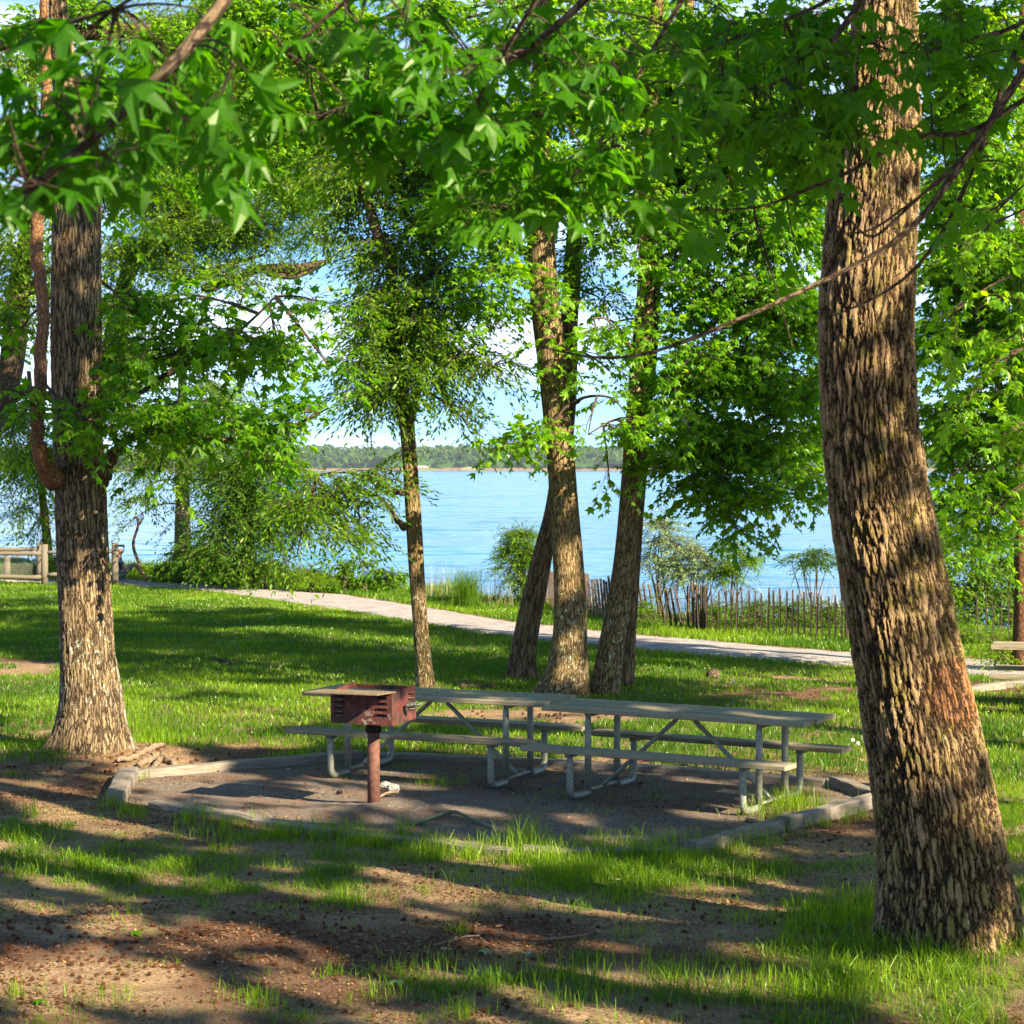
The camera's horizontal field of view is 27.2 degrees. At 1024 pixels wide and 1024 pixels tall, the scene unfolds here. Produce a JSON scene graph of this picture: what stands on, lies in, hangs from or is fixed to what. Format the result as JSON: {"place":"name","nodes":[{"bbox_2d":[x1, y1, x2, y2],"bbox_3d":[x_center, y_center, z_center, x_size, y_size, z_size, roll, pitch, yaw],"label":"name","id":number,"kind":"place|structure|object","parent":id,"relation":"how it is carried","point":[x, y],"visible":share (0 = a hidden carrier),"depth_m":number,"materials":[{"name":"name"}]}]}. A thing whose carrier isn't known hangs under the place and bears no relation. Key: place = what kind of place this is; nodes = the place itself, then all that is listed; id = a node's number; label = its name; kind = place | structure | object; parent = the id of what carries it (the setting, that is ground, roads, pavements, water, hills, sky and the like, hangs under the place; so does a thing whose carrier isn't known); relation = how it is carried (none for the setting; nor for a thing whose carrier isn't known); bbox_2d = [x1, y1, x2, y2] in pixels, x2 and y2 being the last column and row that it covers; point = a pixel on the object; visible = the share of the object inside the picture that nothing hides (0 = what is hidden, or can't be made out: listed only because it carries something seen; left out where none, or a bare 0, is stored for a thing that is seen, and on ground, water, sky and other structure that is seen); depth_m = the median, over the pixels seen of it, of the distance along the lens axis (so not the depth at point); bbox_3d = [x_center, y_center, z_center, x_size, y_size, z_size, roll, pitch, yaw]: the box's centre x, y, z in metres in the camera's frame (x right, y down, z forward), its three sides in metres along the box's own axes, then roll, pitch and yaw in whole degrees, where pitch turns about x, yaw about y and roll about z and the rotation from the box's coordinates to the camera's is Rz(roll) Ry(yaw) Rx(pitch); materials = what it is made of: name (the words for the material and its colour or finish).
{"place":"outdoors","nodes":[
{"label":"outdoors","id":0,"kind":"place"},
{"bbox_2d":[401,467,488,469],"bbox_3d":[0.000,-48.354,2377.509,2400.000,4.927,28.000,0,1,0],"label":"shore beach","id":1,"kind":"structure","parent":0,"point":[467,468],"depth_m":2371.08,"materials":[{"name":"beige sand"}]},
{"bbox_2d":[0,471,1013,626],"bbox_3d":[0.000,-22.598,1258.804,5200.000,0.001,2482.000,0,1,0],"label":"lake water","id":2,"kind":"structure","parent":0,"point":[464,517],"depth_m":140.69,"materials":[{"name":"blue liquid"}]},
{"bbox_2d":[0,0,1019,450],"label":"sky","id":3,"kind":"structure","parent":0,"point":[603,413],"materials":[{"name":"blue"}]},
{"bbox_2d":[0,468,1023,1023],"bbox_3d":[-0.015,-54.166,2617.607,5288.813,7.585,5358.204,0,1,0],"label":"ground","id":4,"kind":"structure","parent":0,"point":[162,984],"depth_m":13.41,"materials":[{"name":"brown soil"}]},
{"bbox_2d":[0,371,55,572],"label":"locust tree","id":5,"kind":"object","parent":4,"relation":"on","point":[42,519],"visible":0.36,"depth_m":53.69,"materials":[{"name":"green plant"}]},
{"bbox_2d":[31,998,47,1005],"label":"fallen leaf","id":6,"kind":"object","parent":4,"relation":"on","point":[37,1001],"visible":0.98,"depth_m":11.20,"materials":[{"name":"green plant"}]},
{"bbox_2d":[0,17,106,515],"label":"black locust tree","id":7,"kind":"object","parent":4,"relation":"on","point":[18,285],"visible":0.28,"depth_m":39.09,"materials":[{"name":"green plant"}]},
{"bbox_2d":[0,542,118,585],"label":"rail fence","id":8,"kind":"object","parent":4,"relation":"on","point":[41,553],"visible":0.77,"depth_m":50.90,"materials":[{"name":"grey wood"}]},
{"bbox_2d":[0,541,133,579],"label":"leafy shrub","id":9,"kind":"object","parent":4,"relation":"on","point":[52,566],"visible":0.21,"depth_m":53.62,"materials":[{"name":"green plant"}]},
{"bbox_2d":[39,916,124,932],"bbox_3d":[-2.663,2.553,13.119,0.776,0.026,0.031,1,2,36],"label":"fallen stick","id":10,"kind":"object","parent":4,"relation":"on","point":[82,923],"visible":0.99,"depth_m":13.12,"materials":[{"name":"brown wood"}]},
{"bbox_2d":[106,766,138,803],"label":"landscape timber","id":11,"kind":"object","parent":4,"relation":"on","point":[125,779],"visible":0.88,"depth_m":18.37,"materials":[{"name":"grey wood"}]},
{"bbox_2d":[129,930,144,936],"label":"fallen leaf","id":12,"kind":"object","parent":4,"relation":"on","point":[137,932],"visible":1,"depth_m":12.74,"materials":[{"name":"green plant"}]},
{"bbox_2d":[132,511,143,575],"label":"crooked sapling","id":13,"kind":"object","parent":4,"relation":"on","point":[133,546],"visible":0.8,"depth_m":55.00,"materials":[{"name":"brown plant"}]},
{"bbox_2d":[116,742,165,762],"bbox_3d":[-3.578,2.328,20.545,0.124,0.097,0.949,0,1,15],"label":"tree root","id":14,"kind":"object","parent":4,"relation":"on","point":[143,751],"visible":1,"depth_m":20.44,"materials":[{"name":"brown wood"}]},
{"bbox_2d":[136,753,176,767],"bbox_3d":[-3.425,2.363,20.177,0.401,0.119,0.331,-1,1,-29],"label":"tree root","id":15,"kind":"object","parent":4,"relation":"on","point":[150,758],"visible":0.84,"depth_m":20.16,"materials":[{"name":"brown wood"}]},
{"bbox_2d":[150,750,165,766],"bbox_3d":[-3.354,2.371,20.123,0.093,0.097,0.986,0,1,-4],"label":"tree root","id":16,"kind":"object","parent":4,"relation":"on","point":[158,761],"visible":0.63,"depth_m":20.06,"materials":[{"name":"brown wood"}]},
{"bbox_2d":[51,322,279,582],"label":"birch snag","id":17,"kind":"object","parent":4,"relation":"on","point":[181,512],"visible":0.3,"depth_m":51.42,"materials":[{"name":"plant"}]},
{"bbox_2d":[143,550,236,582],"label":"leafy shrub","id":18,"kind":"object","parent":4,"relation":"on","point":[156,570],"visible":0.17,"depth_m":51.79,"materials":[{"name":"green plant"}]},
{"bbox_2d":[0,0,389,756],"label":"sweetgum tree","id":19,"kind":"object","parent":4,"relation":"on","point":[76,472],"visible":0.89,"depth_m":20.56,"materials":[{"name":"green plant"}]},
{"bbox_2d":[49,0,367,417],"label":"willow oak tree","id":20,"kind":"object","parent":4,"relation":"on","point":[182,230],"visible":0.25,"depth_m":49.80,"materials":[{"name":"green plant"}]},
{"bbox_2d":[213,657,233,664],"bbox_3d":[-4.223,2.167,30.898,0.065,0.068,0.778,-1,1,-30],"label":"fallen stick","id":21,"kind":"object","parent":4,"relation":"on","point":[223,660],"visible":0.98,"depth_m":30.81,"materials":[{"name":"wood"}]},
{"bbox_2d":[148,421,331,592],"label":"bush","id":22,"kind":"object","parent":4,"relation":"on","point":[241,505],"visible":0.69,"depth_m":48.74,"materials":[{"name":"green plant"}]},
{"bbox_2d":[148,800,341,837],"bbox_3d":[-2.180,2.472,17.077,2.172,0.101,0.158,1,2,41],"label":"landscape timber","id":23,"kind":"object","parent":4,"relation":"on","point":[173,807],"visible":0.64,"depth_m":17.09,"materials":[{"name":"grey wood"}]},
{"bbox_2d":[139,750,363,778],"bbox_3d":[-2.462,2.393,20.002,2.374,0.135,0.155,-1,1,-33],"label":"landscape timber","id":24,"kind":"object","parent":4,"relation":"on","point":[243,764],"visible":0.67,"depth_m":19.92,"materials":[{"name":"grey wood"}]},
{"bbox_2d":[225,556,302,589],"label":"leafy shrub","id":25,"kind":"object","parent":4,"relation":"on","point":[254,578],"visible":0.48,"depth_m":48.83,"materials":[{"name":"green plant"}]},
{"bbox_2d":[282,560,352,592],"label":"leafy shrub","id":26,"kind":"object","parent":4,"relation":"on","point":[317,573],"visible":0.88,"depth_m":47.92,"materials":[{"name":"green plant"}]},
{"bbox_2d":[316,553,354,592],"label":"pokeweed","id":27,"kind":"object","parent":4,"relation":"on","point":[349,575],"visible":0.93,"depth_m":48.02,"materials":[{"name":"green plant"}]},
{"bbox_2d":[0,0,697,215],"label":"hackberry tree","id":28,"kind":"object","parent":4,"relation":"on","point":[253,16],"visible":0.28,"depth_m":32.41,"materials":[{"name":"green plant"}]},
{"bbox_2d":[339,552,390,591],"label":"pokeweed","id":29,"kind":"object","parent":4,"relation":"on","point":[367,579],"visible":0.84,"depth_m":48.03,"materials":[{"name":"green plant"}]},
{"bbox_2d":[0,0,748,265],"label":"sweetgum tree","id":30,"kind":"object","parent":4,"relation":"on","point":[49,170],"visible":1,"depth_m":6.09,"materials":[{"name":"green plant"}]},
{"bbox_2d":[368,566,408,591],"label":"pokeweed","id":31,"kind":"object","parent":4,"relation":"on","point":[395,583],"visible":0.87,"depth_m":47.89,"materials":[{"name":"green plant"}]},
{"bbox_2d":[388,979,405,987],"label":"fallen leaf","id":32,"kind":"object","parent":4,"relation":"on","point":[390,983],"visible":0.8,"depth_m":11.54,"materials":[{"name":"green plant"}]},
{"bbox_2d":[236,40,569,687],"bbox_3d":[-1.349,-2.011,27.637,4.123,8.881,4.833,0,1,0],"label":"cherry tree","id":33,"kind":"object","parent":4,"relation":"on","point":[404,315],"visible":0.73,"depth_m":26.63,"materials":[{"name":"green plant"}]},
{"bbox_2d":[418,465,430,467],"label":"house","id":34,"kind":"structure","parent":4,"relation":"on","point":[422,466],"depth_m":2378.45,"materials":[{"name":"white"}]},
{"bbox_2d":[341,829,515,855],"bbox_3d":[-0.640,2.500,15.953,1.490,0.094,0.148,1,1,31],"label":"landscape timber","id":35,"kind":"object","parent":4,"relation":"on","point":[499,849],"visible":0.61,"depth_m":15.81,"materials":[{"name":"grey wood"}]},
{"bbox_2d":[433,934,479,944],"bbox_3d":[-0.334,2.539,12.594,0.368,0.014,0.036,-1,2,-44],"label":"fallen stick","id":36,"kind":"object","parent":4,"relation":"on","point":[456,939],"visible":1,"depth_m":12.59,"materials":[{"name":"brown wood"}]},
{"bbox_2d":[427,566,517,606],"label":"grass clump","id":37,"kind":"object","parent":4,"relation":"on","point":[465,592],"visible":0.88,"depth_m":42.90,"materials":[{"name":"green plant"}]},
{"bbox_2d":[459,683,496,690],"bbox_3d":[-0.453,2.241,27.036,0.524,0.108,0.126,1,1,23],"label":"fallen log","id":38,"kind":"object","parent":4,"relation":"on","point":[479,686],"visible":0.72,"depth_m":26.98,"materials":[{"name":"wood"}]},
{"bbox_2d":[476,948,491,954],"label":"fallen leaf","id":39,"kind":"object","parent":4,"relation":"on","point":[485,950],"visible":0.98,"depth_m":12.34,"materials":[{"name":"green plant"}]},
{"bbox_2d":[126,759,850,851],"bbox_3d":[-0.230,2.411,18.101,6.500,0.111,5.050,0,1,0],"label":"picnic pad","id":40,"kind":"object","parent":4,"relation":"on","point":[223,794],"visible":0.69,"depth_m":18.09,"materials":[{"name":"grey concrete"}]},
{"bbox_2d":[304,682,421,802],"bbox_3d":[-1.171,1.989,17.428,0.846,1.110,0.682,1,1,25],"label":"charcoal grill","id":41,"kind":"object","parent":40,"relation":"on","point":[373,708],"visible":0.98,"depth_m":17.42,"materials":[{"name":"metal"}]},
{"bbox_2d":[380,781,390,788],"bbox_3d":[-1.101,2.366,18.360,0.100,0.072,0.087,-1,1,-31],"label":"rock","id":42,"kind":"object","parent":40,"relation":"on","point":[383,784],"visible":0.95,"depth_m":18.33,"materials":[{"name":"grey stone"}]},
{"bbox_2d":[380,791,398,797],"bbox_3d":[-1.086,2.407,18.034,0.086,0.027,0.391,1,1,25],"label":"fallen stick","id":43,"kind":"object","parent":40,"relation":"on","point":[389,792],"visible":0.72,"depth_m":18.17,"materials":[{"name":"brown wood"}]},
{"bbox_2d":[386,783,399,790],"bbox_3d":[-1.021,2.376,18.241,0.124,0.083,0.094,0,1,0],"label":"rock","id":44,"kind":"object","parent":40,"relation":"on","point":[392,787],"visible":1,"depth_m":18.21,"materials":[{"name":"grey stone"}]},
{"bbox_2d":[285,684,584,788],"bbox_3d":[-0.674,2.045,19.508,2.459,0.771,1.445,1,1,24],"label":"picnic table","id":45,"kind":"object","parent":40,"relation":"on","point":[505,699],"visible":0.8,"depth_m":19.27,"materials":[{"name":"grey wood"}]},
{"bbox_2d":[409,810,492,828],"bbox_3d":[-0.433,2.444,16.889,0.676,0.065,0.486,0,1,11],"label":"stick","id":46,"kind":"object","parent":40,"relation":"on","point":[454,812],"visible":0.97,"depth_m":16.93,"materials":[{"name":"brown wood"}]},
{"bbox_2d":[520,698,851,814],"bbox_3d":[1.486,2.073,18.148,2.461,0.771,1.445,1,1,30],"label":"picnic table","id":47,"kind":"object","parent":40,"relation":"on","point":[760,719],"visible":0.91,"depth_m":18.02,"materials":[{"name":"grey wood"}]},
{"bbox_2d":[744,817,759,822],"bbox_3d":[1.926,2.463,16.858,0.053,0.052,0.258,-1,1,-23],"label":"fallen stick","id":48,"kind":"object","parent":40,"relation":"on","point":[753,820],"visible":0.61,"depth_m":16.87,"materials":[{"name":"brown wood"}]},
{"bbox_2d":[380,751,624,769],"bbox_3d":[-0.165,2.393,20.264,2.545,0.124,0.148,0,1,18],"label":"landscape timber","id":49,"kind":"object","parent":4,"relation":"on","point":[517,761],"visible":0.52,"depth_m":20.24,"materials":[{"name":"grey wood"}]},
{"bbox_2d":[0,443,1012,467],"bbox_3d":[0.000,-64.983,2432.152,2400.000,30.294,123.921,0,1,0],"label":"forest","id":50,"kind":"object","parent":4,"relation":"on","point":[439,456],"visible":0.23,"depth_m":2401.28,"materials":[{"name":"green plant"}]},
{"bbox_2d":[1,555,1012,640],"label":"tall grass","id":51,"kind":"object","parent":4,"relation":"on","point":[134,573],"visible":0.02,"depth_m":46.29,"materials":[{"name":"green plant"}]},
{"bbox_2d":[0,769,1023,1023],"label":"grass","id":52,"kind":"structure","parent":4,"relation":"on","point":[636,869],"depth_m":13.90,"materials":[{"name":"green plant"}]},
{"bbox_2d":[0,698,1023,1023],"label":"grass tufts","id":53,"kind":"object","parent":4,"relation":"on","point":[136,718],"visible":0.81,"depth_m":14.69,"materials":[{"name":"green plant"}]},
{"bbox_2d":[0,689,1023,1023],"bbox_3d":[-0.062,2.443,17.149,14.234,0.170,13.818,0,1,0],"label":"leaf litter","id":54,"kind":"object","parent":4,"relation":"on","point":[442,922],"visible":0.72,"depth_m":13.28,"materials":[{"name":"brown plant"}]},
{"bbox_2d":[480,518,552,603],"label":"leafy shrub","id":55,"kind":"object","parent":4,"relation":"on","point":[520,540],"visible":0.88,"depth_m":43.40,"materials":[{"name":"green plant"}]},
{"bbox_2d":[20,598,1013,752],"bbox_3d":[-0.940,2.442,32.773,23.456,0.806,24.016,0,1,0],"label":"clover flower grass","id":56,"kind":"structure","parent":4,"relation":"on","point":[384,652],"depth_m":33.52,"materials":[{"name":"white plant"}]},
{"bbox_2d":[401,0,645,697],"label":"sweetgum tree","id":57,"kind":"object","parent":4,"relation":"on","point":[566,670],"visible":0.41,"depth_m":26.18,"materials":[{"name":"green plant"}]},
{"bbox_2d":[545,933,592,940],"bbox_3d":[0.354,2.544,12.705,0.362,0.027,0.049,-1,2,-36],"label":"fallen stick","id":58,"kind":"object","parent":4,"relation":"on","point":[564,937],"visible":1,"depth_m":12.66,"materials":[{"name":"brown wood"}]},
{"bbox_2d":[504,219,665,680],"bbox_3d":[0.940,-0.809,27.689,2.170,6.483,2.252,1,2,39],"label":"leaning tree","id":59,"kind":"object","parent":4,"relation":"on","point":[522,658],"visible":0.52,"depth_m":28.07,"materials":[{"name":"brown plant"}]},
{"bbox_2d":[523,844,677,856],"bbox_3d":[0.648,2.504,15.579,1.131,0.102,0.146,0,1,0],"label":"landscape timber","id":60,"kind":"object","parent":4,"relation":"on","point":[567,851],"visible":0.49,"depth_m":15.52,"materials":[{"name":"grey wood"}]},
{"bbox_2d":[540,0,726,694],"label":"sweetgum tree","id":61,"kind":"object","parent":4,"relation":"on","point":[606,674],"visible":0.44,"depth_m":26.13,"materials":[{"name":"green plant"}]},
{"bbox_2d":[425,561,844,627],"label":"picket fence","id":62,"kind":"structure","parent":4,"relation":"on","point":[587,602],"depth_m":39.43,"materials":[{"name":"brown wood"}]},
{"bbox_2d":[637,589,670,630],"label":"leafy shrub","id":63,"kind":"object","parent":4,"relation":"on","point":[643,619],"visible":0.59,"depth_m":37.08,"materials":[{"name":"green plant"}]},
{"bbox_2d":[615,498,707,620],"bbox_3d":[2.739,0.903,38.525,1.843,2.353,1.564,0,1,0],"label":"willow shrub","id":64,"kind":"object","parent":4,"relation":"on","point":[662,544],"visible":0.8,"depth_m":38.40,"materials":[{"name":"green plant"}]},
{"bbox_2d":[621,0,758,686],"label":"sweetgum tree","id":65,"kind":"object","parent":4,"relation":"on","point":[628,673],"visible":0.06,"depth_m":27.29,"materials":[{"name":"brown plant"}]},
{"bbox_2d":[651,531,751,623],"bbox_3d":[3.329,1.205,38.354,1.915,1.778,1.768,0,1,0],"label":"willow shrub","id":66,"kind":"object","parent":4,"relation":"on","point":[694,553],"visible":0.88,"depth_m":38.16,"materials":[{"name":"green plant"}]},
{"bbox_2d":[552,0,851,574],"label":"maple tree","id":67,"kind":"object","parent":4,"relation":"on","point":[746,373],"visible":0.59,"depth_m":26.18,"materials":[{"name":"green plant"}]},
{"bbox_2d":[706,668,720,678],"bbox_3d":[2.710,2.241,28.576,0.221,0.261,0.249,0,1,0],"label":"tree stump","id":68,"kind":"object","parent":4,"relation":"on","point":[712,672],"visible":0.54,"depth_m":28.52,"materials":[{"name":"beige wood"}]},
{"bbox_2d":[689,587,747,630],"bbox_3d":[3.565,1.780,37.126,1.203,0.915,1.272,0,1,0],"label":"leafy shrub","id":69,"kind":"object","parent":4,"relation":"on","point":[715,614],"visible":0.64,"depth_m":37.05,"materials":[{"name":"green plant"}]},
{"bbox_2d":[629,762,828,787],"bbox_3d":[1.959,2.414,19.369,1.944,0.119,0.151,1,1,30],"label":"landscape timber","id":70,"kind":"object","parent":4,"relation":"on","point":[700,771],"visible":0.62,"depth_m":19.38,"materials":[{"name":"grey wood"}]},
{"bbox_2d":[682,819,784,853],"bbox_3d":[1.695,2.476,16.111,0.147,0.135,1.294,1,2,37],"label":"landscape timber","id":71,"kind":"object","parent":4,"relation":"on","point":[776,824],"visible":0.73,"depth_m":16.05,"materials":[{"name":"grey wood"}]},
{"bbox_2d":[701,531,769,619],"bbox_3d":[3.987,1.174,37.991,1.202,1.819,1.253,0,1,17],"label":"leafy shrub","id":72,"kind":"object","parent":4,"relation":"on","point":[728,568],"visible":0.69,"depth_m":37.92,"materials":[{"name":"green plant"}]},
{"bbox_2d":[727,590,788,630],"bbox_3d":[4.295,1.867,37.111,1.184,0.953,1.158,1,1,27],"label":"leafy shrub","id":73,"kind":"object","parent":4,"relation":"on","point":[745,611],"visible":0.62,"depth_m":37.06,"materials":[{"name":"green plant"}]},
{"bbox_2d":[535,0,1023,358],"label":"sweetgum tree","id":74,"kind":"object","parent":4,"relation":"on","point":[840,112],"visible":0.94,"depth_m":8.10,"materials":[{"name":"green plant"}]},
{"bbox_2d":[545,570,1013,639],"bbox_3d":[4.122,1.668,37.549,2.542,0.969,12.589,-1,2,-44],"label":"picket fence","id":75,"kind":"object","parent":4,"relation":"on","point":[702,619],"visible":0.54,"depth_m":36.43,"materials":[{"name":"wood"}]},
{"bbox_2d":[762,597,832,628],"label":"leafy shrub","id":76,"kind":"object","parent":4,"relation":"on","point":[776,607],"visible":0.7,"depth_m":37.05,"materials":[{"name":"green plant"}]},
{"bbox_2d":[770,545,836,616],"bbox_3d":[5.390,1.324,37.611,1.586,1.542,1.043,0,1,0],"label":"sumac","id":77,"kind":"object","parent":4,"relation":"on","point":[814,562],"visible":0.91,"depth_m":37.57,"materials":[{"name":"green plant"}]},
{"bbox_2d":[811,922,828,929],"bbox_3d":[1.858,2.486,12.730,0.047,0.038,0.220,0,1,-20],"label":"fallen stick","id":78,"kind":"object","parent":4,"relation":"on","point":[822,926],"visible":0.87,"depth_m":12.70,"materials":[{"name":"brown wood"}]},
{"bbox_2d":[802,597,844,629],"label":"leafy shrub","id":79,"kind":"object","parent":4,"relation":"on","point":[825,618],"visible":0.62,"depth_m":37.04,"materials":[{"name":"green plant"}]},
{"bbox_2d":[776,793,872,829],"bbox_3d":[2.613,2.445,17.261,0.151,0.148,1.509,1,2,39],"label":"landscape timber","id":80,"kind":"object","parent":4,"relation":"on","point":[850,804],"visible":0.71,"depth_m":17.13,"materials":[{"name":"grey wood"}]},
{"bbox_2d":[829,776,870,796],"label":"landscape timber","id":81,"kind":"object","parent":4,"relation":"on","point":[845,785],"visible":0.52,"depth_m":18.50,"materials":[{"name":"grey wood"}]},
{"bbox_2d":[787,0,1023,670],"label":"oak tree","id":82,"kind":"object","parent":4,"relation":"on","point":[1010,240],"visible":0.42,"depth_m":28.05,"materials":[{"name":"green plant"}]},
{"bbox_2d":[817,0,1023,957],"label":"sweetgum tree","id":83,"kind":"object","parent":4,"relation":"on","point":[943,866],"visible":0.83,"depth_m":12.10,"materials":[{"name":"brown plant"}]},
{"bbox_2d":[915,184,1023,543],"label":"sweetgum tree","id":84,"kind":"object","parent":4,"relation":"on","point":[973,236],"visible":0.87,"depth_m":17.11,"materials":[{"name":"green plant"}]},
{"bbox_2d":[941,532,1013,627],"bbox_3d":[7.559,1.612,38.209,2.646,2.729,3.136,1,2,43],"label":"leafy shrub","id":85,"kind":"object","parent":4,"relation":"on","point":[958,588],"visible":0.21,"depth_m":38.06,"materials":[{"name":"green plant"}]},
{"bbox_2d":[946,521,1013,627],"bbox_3d":[8.442,1.500,38.369,2.791,2.811,3.437,0,1,0],"label":"leafy shrub","id":86,"kind":"object","parent":4,"relation":"on","point":[994,593],"visible":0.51,"depth_m":38.07,"materials":[{"name":"green plant"}]},
{"bbox_2d":[960,614,1010,644],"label":"leafy shrub","id":87,"kind":"object","parent":4,"relation":"on","point":[964,635],"visible":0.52,"depth_m":33.61,"materials":[{"name":"green plant"}]},
{"bbox_2d":[963,526,1013,627],"bbox_3d":[9.162,1.566,38.419,2.481,2.696,3.531,0,1,0],"label":"leafy shrub","id":88,"kind":"object","parent":4,"relation":"on","point":[1005,617],"visible":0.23,"depth_m":37.98,"materials":[{"name":"green plant"}]},
{"bbox_2d":[972,681,1006,691],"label":"landscape timber","id":89,"kind":"object","parent":4,"relation":"on","point":[998,685],"visible":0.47,"depth_m":26.89,"materials":[{"name":"beige wood"}]},
{"bbox_2d":[965,632,1022,671],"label":"leafy shrub","id":90,"kind":"object","parent":4,"relation":"on","point":[1003,658],"visible":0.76,"depth_m":29.48,"materials":[{"name":"green plant"}]},
{"bbox_2d":[989,641,1023,679],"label":"picnic table","id":91,"kind":"object","parent":4,"relation":"on","point":[1002,645],"visible":1,"depth_m":24.56,"materials":[{"name":"brown wood"}]},
{"bbox_2d":[1004,680,1023,687],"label":"landscape timber","id":92,"kind":"object","parent":4,"relation":"on","point":[1010,684],"visible":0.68,"depth_m":27.25,"materials":[{"name":"brown wood"}]},
{"bbox_2d":[0,577,1023,783],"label":"lawn grass","id":93,"kind":"structure","parent":0,"point":[8,597],"depth_m":29.44,"materials":[{"name":"green plant"}]},
{"bbox_2d":[0,578,1023,675],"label":"path","id":94,"kind":"structure","parent":0,"point":[404,611],"depth_m":37.28,"materials":[{"name":"grey concrete"}]}
]}

